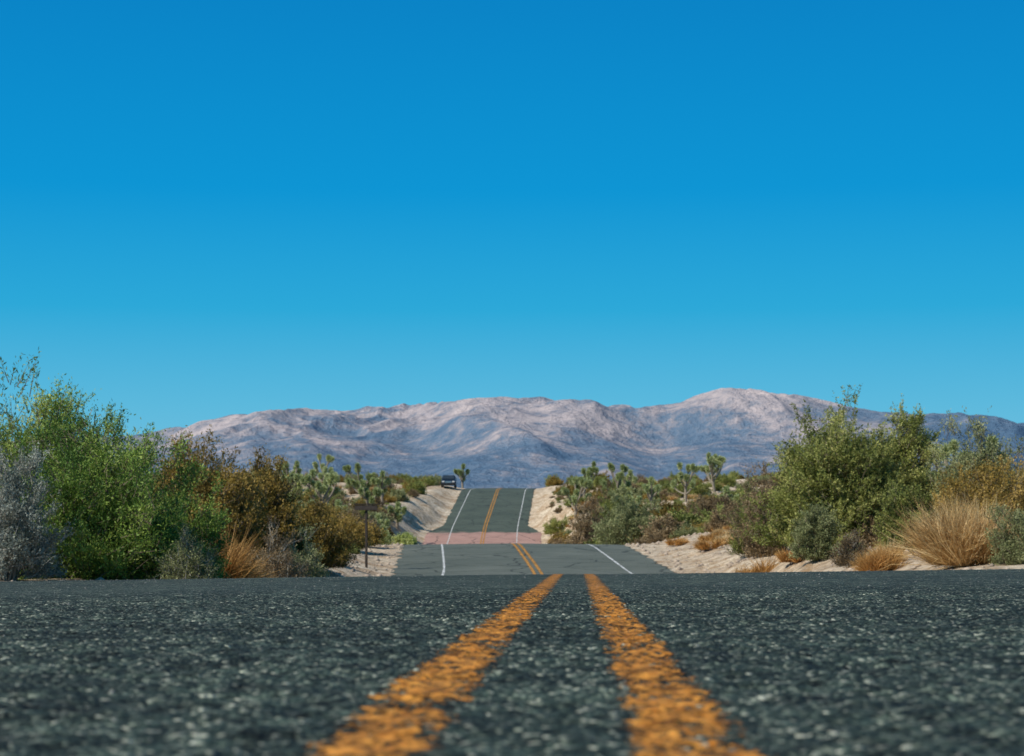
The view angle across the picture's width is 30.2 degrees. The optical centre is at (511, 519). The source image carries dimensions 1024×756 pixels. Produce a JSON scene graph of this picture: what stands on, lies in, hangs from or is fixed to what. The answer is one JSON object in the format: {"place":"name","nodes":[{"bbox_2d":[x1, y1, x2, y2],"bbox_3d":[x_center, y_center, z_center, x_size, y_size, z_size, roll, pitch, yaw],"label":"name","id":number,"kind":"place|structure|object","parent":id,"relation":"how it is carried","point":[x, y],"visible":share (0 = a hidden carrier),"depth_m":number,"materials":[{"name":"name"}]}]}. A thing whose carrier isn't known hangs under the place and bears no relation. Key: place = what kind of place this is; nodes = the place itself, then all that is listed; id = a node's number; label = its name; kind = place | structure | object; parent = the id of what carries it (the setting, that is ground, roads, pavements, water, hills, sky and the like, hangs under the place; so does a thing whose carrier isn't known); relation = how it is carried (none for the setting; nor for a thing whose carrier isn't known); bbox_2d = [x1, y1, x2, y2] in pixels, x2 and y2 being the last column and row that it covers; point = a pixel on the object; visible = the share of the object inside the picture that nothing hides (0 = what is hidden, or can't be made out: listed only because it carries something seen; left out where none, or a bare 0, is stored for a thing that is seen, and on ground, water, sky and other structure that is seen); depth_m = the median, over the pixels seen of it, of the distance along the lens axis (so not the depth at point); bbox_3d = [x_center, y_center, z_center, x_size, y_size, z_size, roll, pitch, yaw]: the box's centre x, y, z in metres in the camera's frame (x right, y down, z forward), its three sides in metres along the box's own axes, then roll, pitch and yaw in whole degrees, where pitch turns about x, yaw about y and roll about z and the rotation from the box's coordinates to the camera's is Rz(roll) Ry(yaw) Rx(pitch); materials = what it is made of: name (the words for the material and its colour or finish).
{"place":"outdoors","nodes":[
{"label":"outdoors","id":0,"kind":"place"},
{"bbox_2d":[0,488,1023,755],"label":"asphalt road","id":1,"kind":"structure","parent":0,"point":[850,664],"depth_m":2.76,"materials":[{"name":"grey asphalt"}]},
{"bbox_2d":[0,478,1023,581],"bbox_3d":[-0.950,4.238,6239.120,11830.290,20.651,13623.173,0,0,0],"label":"desert ground","id":2,"kind":"structure","parent":0,"point":[430,510],"depth_m":87.75,"materials":[{"name":"beige sand"}]},
{"bbox_2d":[0,435,80,580],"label":"grey sagebrush","id":3,"kind":"object","parent":2,"relation":"on","point":[19,549],"visible":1,"depth_m":24.84,"materials":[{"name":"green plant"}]},
{"bbox_2d":[0,373,126,570],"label":"green shrub","id":4,"kind":"object","parent":2,"relation":"on","point":[55,406],"visible":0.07,"depth_m":28.00,"materials":[{"name":"green plant"}]},
{"bbox_2d":[0,347,179,506],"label":"palo verde tree","id":5,"kind":"object","parent":2,"relation":"on","point":[9,426],"visible":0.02,"depth_m":31.17,"materials":[{"name":"green plant"}]},
{"bbox_2d":[10,398,218,579],"bbox_3d":[-5.831,-0.344,27.135,3.249,2.759,3.872,0,0,0],"label":"green shrub","id":6,"kind":"object","parent":2,"relation":"on","point":[117,540],"visible":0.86,"depth_m":26.40,"materials":[{"name":"green plant"}]},
{"bbox_2d":[146,517,226,578],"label":"grey sagebrush","id":7,"kind":"object","parent":2,"relation":"on","point":[193,569],"visible":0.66,"depth_m":25.88,"materials":[{"name":"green plant"}]},
{"bbox_2d":[155,467,233,578],"bbox_3d":[-4.896,0.190,28.493,1.543,1.957,1.524,0,0,0],"label":"green shrub","id":8,"kind":"object","parent":2,"relation":"on","point":[211,523],"visible":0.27,"depth_m":28.43,"materials":[{"name":"green plant"}]},
{"bbox_2d":[145,424,276,570],"bbox_3d":[-6.202,-0.345,37.899,3.230,3.115,3.071,0,0,35],"label":"rust creosote bush","id":9,"kind":"object","parent":2,"relation":"on","point":[240,514],"visible":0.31,"depth_m":37.54,"materials":[{"name":"brown plant"}]},
{"bbox_2d":[179,516,301,577],"bbox_3d":[-4.841,0.802,31.018,2.606,2.001,2.890,0,0,38],"label":"dry grass clump","id":10,"kind":"object","parent":2,"relation":"on","point":[238,565],"visible":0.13,"depth_m":30.82,"materials":[{"name":"brown plant"}]},
{"bbox_2d":[225,443,319,570],"bbox_3d":[-5.220,-0.026,39.931,2.095,3.317,2.302,0,0,41],"label":"rust creosote bush","id":11,"kind":"object","parent":2,"relation":"on","point":[279,504],"visible":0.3,"depth_m":39.72,"materials":[{"name":"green plant"}]},
{"bbox_2d":[244,513,312,577],"bbox_3d":[-4.474,0.719,35.961,1.504,1.734,1.421,0,0,0],"label":"brown brush","id":12,"kind":"object","parent":2,"relation":"on","point":[286,569],"visible":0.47,"depth_m":35.82,"materials":[{"name":"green plant"}]},
{"bbox_2d":[276,460,303,492],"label":"joshua tree","id":13,"kind":"object","parent":2,"relation":"on","point":[296,474],"visible":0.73,"depth_m":204.11,"materials":[{"name":"green plant"}]},
{"bbox_2d":[287,481,308,516],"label":"olive shrub","id":14,"kind":"object","parent":2,"relation":"on","point":[295,493],"visible":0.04,"depth_m":69.44,"materials":[{"name":"green plant"}]},
{"bbox_2d":[282,523,332,576],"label":"sage shrub","id":15,"kind":"object","parent":2,"relation":"on","point":[314,563],"visible":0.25,"depth_m":37.89,"materials":[{"name":"green plant"}]},
{"bbox_2d":[305,477,328,506],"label":"joshua tree","id":16,"kind":"object","parent":2,"relation":"on","point":[308,489],"visible":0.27,"depth_m":189.71,"materials":[{"name":"green plant"}]},
{"bbox_2d":[300,469,339,507],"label":"joshua tree","id":17,"kind":"object","parent":2,"relation":"on","point":[320,488],"visible":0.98,"depth_m":175.07,"materials":[{"name":"green plant"}]},
{"bbox_2d":[312,453,334,482],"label":"joshua tree","id":18,"kind":"object","parent":2,"relation":"on","point":[329,458],"visible":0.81,"depth_m":239.97,"materials":[{"name":"green plant"}]},
{"bbox_2d":[288,488,365,569],"bbox_3d":[-6.296,0.330,60.020,2.925,2.742,2.825,0,0,24],"label":"rust creosote bush","id":19,"kind":"object","parent":2,"relation":"on","point":[326,539],"visible":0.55,"depth_m":59.59,"materials":[{"name":"brown plant"}]},
{"bbox_2d":[317,466,337,483],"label":"joshua tree","id":20,"kind":"object","parent":2,"relation":"on","point":[320,474],"visible":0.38,"depth_m":225.00,"materials":[{"name":"green plant"}]},
{"bbox_2d":[317,501,350,519],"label":"rust creosote bush","id":21,"kind":"object","parent":2,"relation":"on","point":[333,506],"visible":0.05,"depth_m":112.00,"materials":[{"name":"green plant"}]},
{"bbox_2d":[327,498,347,512],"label":"joshua tree","id":22,"kind":"object","parent":2,"relation":"on","point":[339,501],"visible":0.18,"depth_m":164.96,"materials":[{"name":"green plant"}]},
{"bbox_2d":[326,506,376,550],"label":"rust creosote bush","id":23,"kind":"object","parent":2,"relation":"on","point":[348,520],"visible":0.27,"depth_m":83.56,"materials":[{"name":"brown plant"}]},
{"bbox_2d":[342,462,376,497],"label":"joshua tree","id":24,"kind":"object","parent":2,"relation":"on","point":[352,482],"visible":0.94,"depth_m":214.76,"materials":[{"name":"green plant"}]},
{"bbox_2d":[333,504,385,540],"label":"brown brush","id":25,"kind":"object","parent":2,"relation":"on","point":[356,513],"visible":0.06,"depth_m":99.81,"materials":[{"name":"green plant"}]},
{"bbox_2d":[354,504,378,567],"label":"roadside sign","id":26,"kind":"object","parent":2,"relation":"on","point":[366,507],"visible":0.86,"depth_m":74.95,"materials":[{"name":"brown wood"}]},
{"bbox_2d":[357,479,383,510],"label":"joshua tree","id":27,"kind":"object","parent":2,"relation":"on","point":[363,490],"visible":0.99,"depth_m":189.53,"materials":[{"name":"green plant"}]},
{"bbox_2d":[370,470,392,503],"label":"joshua tree","id":28,"kind":"object","parent":2,"relation":"on","point":[382,484],"visible":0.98,"depth_m":204.82,"materials":[{"name":"green plant"}]},
{"bbox_2d":[373,513,390,528],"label":"joshua tree","id":29,"kind":"object","parent":2,"relation":"on","point":[379,520],"visible":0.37,"depth_m":177.78,"materials":[{"name":"green plant"}]},
{"bbox_2d":[380,525,392,544],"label":"joshua tree","id":30,"kind":"object","parent":2,"relation":"on","point":[389,537],"visible":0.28,"depth_m":167.32,"materials":[{"name":"green plant"}]},
{"bbox_2d":[387,501,406,528],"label":"joshua tree","id":31,"kind":"object","parent":2,"relation":"on","point":[397,505],"visible":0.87,"depth_m":194.44,"materials":[{"name":"green plant"}]},
{"bbox_2d":[391,532,418,544],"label":"sage shrub","id":32,"kind":"object","parent":2,"relation":"on","point":[407,538],"visible":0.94,"depth_m":96.74,"materials":[{"name":"green plant"}]},
{"bbox_2d":[441,475,456,487],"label":"parked car","id":33,"kind":"object","parent":2,"relation":"on","point":[448,480],"visible":1,"depth_m":248.42,"materials":[{"name":"blue paint"}]},
{"bbox_2d":[453,463,470,487],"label":"joshua tree","id":34,"kind":"object","parent":2,"relation":"on","point":[460,473],"visible":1,"depth_m":265.83,"materials":[{"name":"green plant"}]},
{"bbox_2d":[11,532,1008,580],"bbox_3d":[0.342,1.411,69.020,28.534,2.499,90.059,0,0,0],"label":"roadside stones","id":35,"kind":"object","parent":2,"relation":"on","point":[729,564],"visible":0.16,"depth_m":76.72,"materials":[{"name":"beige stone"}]},
{"bbox_2d":[6,467,1023,556],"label":"desert scrub","id":36,"kind":"object","parent":2,"relation":"on","point":[678,524],"visible":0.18,"depth_m":201.72,"materials":[{"name":"green plant"}]},
{"bbox_2d":[561,476,592,518],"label":"joshua tree","id":37,"kind":"object","parent":2,"relation":"on","point":[583,483],"visible":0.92,"depth_m":197.88,"materials":[{"name":"green plant"}]},
{"bbox_2d":[568,470,592,497],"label":"joshua tree","id":38,"kind":"object","parent":2,"relation":"on","point":[588,476],"visible":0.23,"depth_m":214.81,"materials":[{"name":"green plant"}]},
{"bbox_2d":[564,493,611,543],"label":"rust creosote bush","id":39,"kind":"object","parent":2,"relation":"on","point":[582,528],"visible":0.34,"depth_m":149.53,"materials":[{"name":"brown plant"}]},
{"bbox_2d":[581,460,599,480],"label":"joshua tree","id":40,"kind":"object","parent":2,"relation":"on","point":[593,468],"visible":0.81,"depth_m":239.39,"materials":[{"name":"green plant"}]},
{"bbox_2d":[589,482,633,536],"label":"olive shrub","id":41,"kind":"object","parent":2,"relation":"on","point":[610,504],"visible":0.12,"depth_m":157.48,"materials":[{"name":"green plant"}]},
{"bbox_2d":[599,462,631,489],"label":"joshua tree","id":42,"kind":"object","parent":2,"relation":"on","point":[617,478],"visible":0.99,"depth_m":215.08,"materials":[{"name":"green plant"}]},
{"bbox_2d":[588,484,662,544],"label":"sage shrub","id":43,"kind":"object","parent":2,"relation":"on","point":[619,524],"visible":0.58,"depth_m":111.45,"materials":[{"name":"green plant"}]},
{"bbox_2d":[621,469,637,485],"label":"joshua tree","id":44,"kind":"object","parent":2,"relation":"on","point":[630,476],"visible":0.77,"depth_m":234.60,"materials":[{"name":"green plant"}]},
{"bbox_2d":[624,490,642,507],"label":"joshua tree","id":45,"kind":"object","parent":2,"relation":"on","point":[639,499],"visible":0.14,"depth_m":184.68,"materials":[{"name":"green plant"}]},
{"bbox_2d":[642,476,661,511],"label":"joshua tree","id":46,"kind":"object","parent":2,"relation":"on","point":[654,490],"visible":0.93,"depth_m":191.70,"materials":[{"name":"green plant"}]},
{"bbox_2d":[644,494,682,522],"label":"rust creosote bush","id":47,"kind":"object","parent":2,"relation":"on","point":[664,509],"visible":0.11,"depth_m":121.52,"materials":[{"name":"green plant"}]},
{"bbox_2d":[663,536,689,546],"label":"dry grass clump","id":48,"kind":"object","parent":2,"relation":"on","point":[677,541],"visible":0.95,"depth_m":89.73,"materials":[{"name":"brown plant"}]},
{"bbox_2d":[670,462,699,501],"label":"joshua tree","id":49,"kind":"object","parent":2,"relation":"on","point":[691,468],"visible":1,"depth_m":206.04,"materials":[{"name":"green plant"}]},
{"bbox_2d":[698,534,718,541],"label":"dry grass clump","id":50,"kind":"object","parent":2,"relation":"on","point":[710,537],"visible":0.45,"depth_m":87.92,"materials":[{"name":"beige plant"}]},
{"bbox_2d":[693,536,724,550],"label":"dry grass clump","id":51,"kind":"object","parent":2,"relation":"on","point":[701,545],"visible":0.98,"depth_m":81.79,"materials":[{"name":"brown plant"}]},
{"bbox_2d":[700,452,725,492],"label":"joshua tree","id":52,"kind":"object","parent":2,"relation":"on","point":[713,460],"visible":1,"depth_m":225.11,"materials":[{"name":"green plant"}]},
{"bbox_2d":[684,493,744,520],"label":"rust creosote bush","id":53,"kind":"object","parent":2,"relation":"on","point":[708,504],"visible":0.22,"depth_m":117.50,"materials":[{"name":"brown plant"}]},
{"bbox_2d":[708,527,727,535],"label":"dry grass clump","id":54,"kind":"object","parent":2,"relation":"on","point":[717,531],"visible":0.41,"depth_m":90.68,"materials":[{"name":"beige plant"}]},
{"bbox_2d":[713,532,739,544],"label":"dry grass clump","id":55,"kind":"object","parent":2,"relation":"on","point":[722,537],"visible":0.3,"depth_m":83.92,"materials":[{"name":"beige plant"}]},
{"bbox_2d":[719,485,745,508],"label":"joshua tree","id":56,"kind":"object","parent":2,"relation":"on","point":[726,489],"visible":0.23,"depth_m":170.20,"materials":[{"name":"green plant"}]},
{"bbox_2d":[725,472,768,557],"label":"olive shrub","id":57,"kind":"object","parent":2,"relation":"on","point":[736,547],"visible":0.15,"depth_m":73.79,"materials":[{"name":"green plant"}]},
{"bbox_2d":[718,457,790,557],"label":"brown brush","id":58,"kind":"object","parent":2,"relation":"on","point":[753,550],"visible":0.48,"depth_m":66.85,"materials":[{"name":"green plant"}]},
{"bbox_2d":[733,552,780,572],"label":"dry grass clump","id":59,"kind":"object","parent":2,"relation":"on","point":[763,568],"visible":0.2,"depth_m":62.06,"materials":[{"name":"beige plant"}]},
{"bbox_2d":[773,548,803,565],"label":"dry grass clump","id":60,"kind":"object","parent":2,"relation":"on","point":[782,556],"visible":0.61,"depth_m":59.73,"materials":[{"name":"beige plant"}]},
{"bbox_2d":[785,498,845,561],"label":"green shrub","id":61,"kind":"object","parent":2,"relation":"on","point":[813,537],"visible":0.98,"depth_m":55.63,"materials":[{"name":"green plant"}]},
{"bbox_2d":[734,383,915,547],"bbox_3d":[10.618,-1.609,61.902,5.642,5.545,5.620,0,0,-30],"label":"olive shrub","id":62,"kind":"object","parent":2,"relation":"on","point":[856,485],"visible":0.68,"depth_m":60.91,"materials":[{"name":"green plant"}]},
{"bbox_2d":[826,527,871,567],"bbox_3d":[8.962,0.778,49.957,1.140,1.180,1.340,0,0,-32],"label":"brown brush","id":63,"kind":"object","parent":2,"relation":"on","point":[842,554],"visible":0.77,"depth_m":49.84,"materials":[{"name":"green plant"}]},
{"bbox_2d":[843,541,915,570],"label":"dry grass clump","id":64,"kind":"object","parent":2,"relation":"on","point":[879,561],"visible":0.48,"depth_m":43.75,"materials":[{"name":"brown plant"}]},
{"bbox_2d":[859,536,913,560],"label":"dry grass clump","id":65,"kind":"object","parent":2,"relation":"on","point":[893,546],"visible":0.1,"depth_m":46.60,"materials":[{"name":"beige plant"}]},
{"bbox_2d":[870,478,947,549],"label":"olive shrub","id":66,"kind":"object","parent":2,"relation":"on","point":[888,505],"visible":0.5,"depth_m":55.61,"materials":[{"name":"green plant"}]},
{"bbox_2d":[881,393,949,515],"bbox_3d":[13.444,-1.851,63.853,2.908,5.022,3.046,0,0,-38],"label":"olive shrub","id":67,"kind":"object","parent":2,"relation":"on","point":[915,438],"visible":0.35,"depth_m":63.48,"materials":[{"name":"green plant"}]},
{"bbox_2d":[926,439,960,478],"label":"joshua tree","id":68,"kind":"object","parent":2,"relation":"on","point":[946,447],"visible":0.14,"depth_m":104.46,"materials":[{"name":"green plant"}]},
{"bbox_2d":[876,487,1022,569],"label":"dry grass clump","id":69,"kind":"object","parent":2,"relation":"on","point":[956,539],"visible":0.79,"depth_m":39.45,"materials":[{"name":"beige plant"}]},
{"bbox_2d":[924,405,1023,509],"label":"olive shrub","id":70,"kind":"object","parent":2,"relation":"on","point":[981,456],"visible":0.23,"depth_m":59.90,"materials":[{"name":"green plant"}]},
{"bbox_2d":[925,455,1023,522],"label":"rust creosote bush","id":71,"kind":"object","parent":2,"relation":"on","point":[992,482],"visible":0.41,"depth_m":54.39,"materials":[{"name":"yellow plant"}]},
{"bbox_2d":[957,435,1009,485],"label":"joshua tree","id":72,"kind":"object","parent":2,"relation":"on","point":[994,437],"visible":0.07,"depth_m":91.55,"materials":[{"name":"green plant"}]},
{"bbox_2d":[980,499,1023,565],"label":"dark shrub","id":73,"kind":"object","parent":2,"relation":"on","point":[1010,550],"visible":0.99,"depth_m":37.80,"materials":[{"name":"green plant"}]},
{"bbox_2d":[0,0,1023,440],"label":"sky","id":74,"kind":"structure","parent":0,"point":[210,209],"materials":[{"name":"blue"}]},
{"bbox_2d":[6,388,1023,488],"bbox_3d":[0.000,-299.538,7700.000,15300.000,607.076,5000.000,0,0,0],"label":"mountain range","id":75,"kind":"structure","parent":0,"point":[507,442],"depth_m":7454.89,"materials":[{"name":"grey stone"}]}
]}

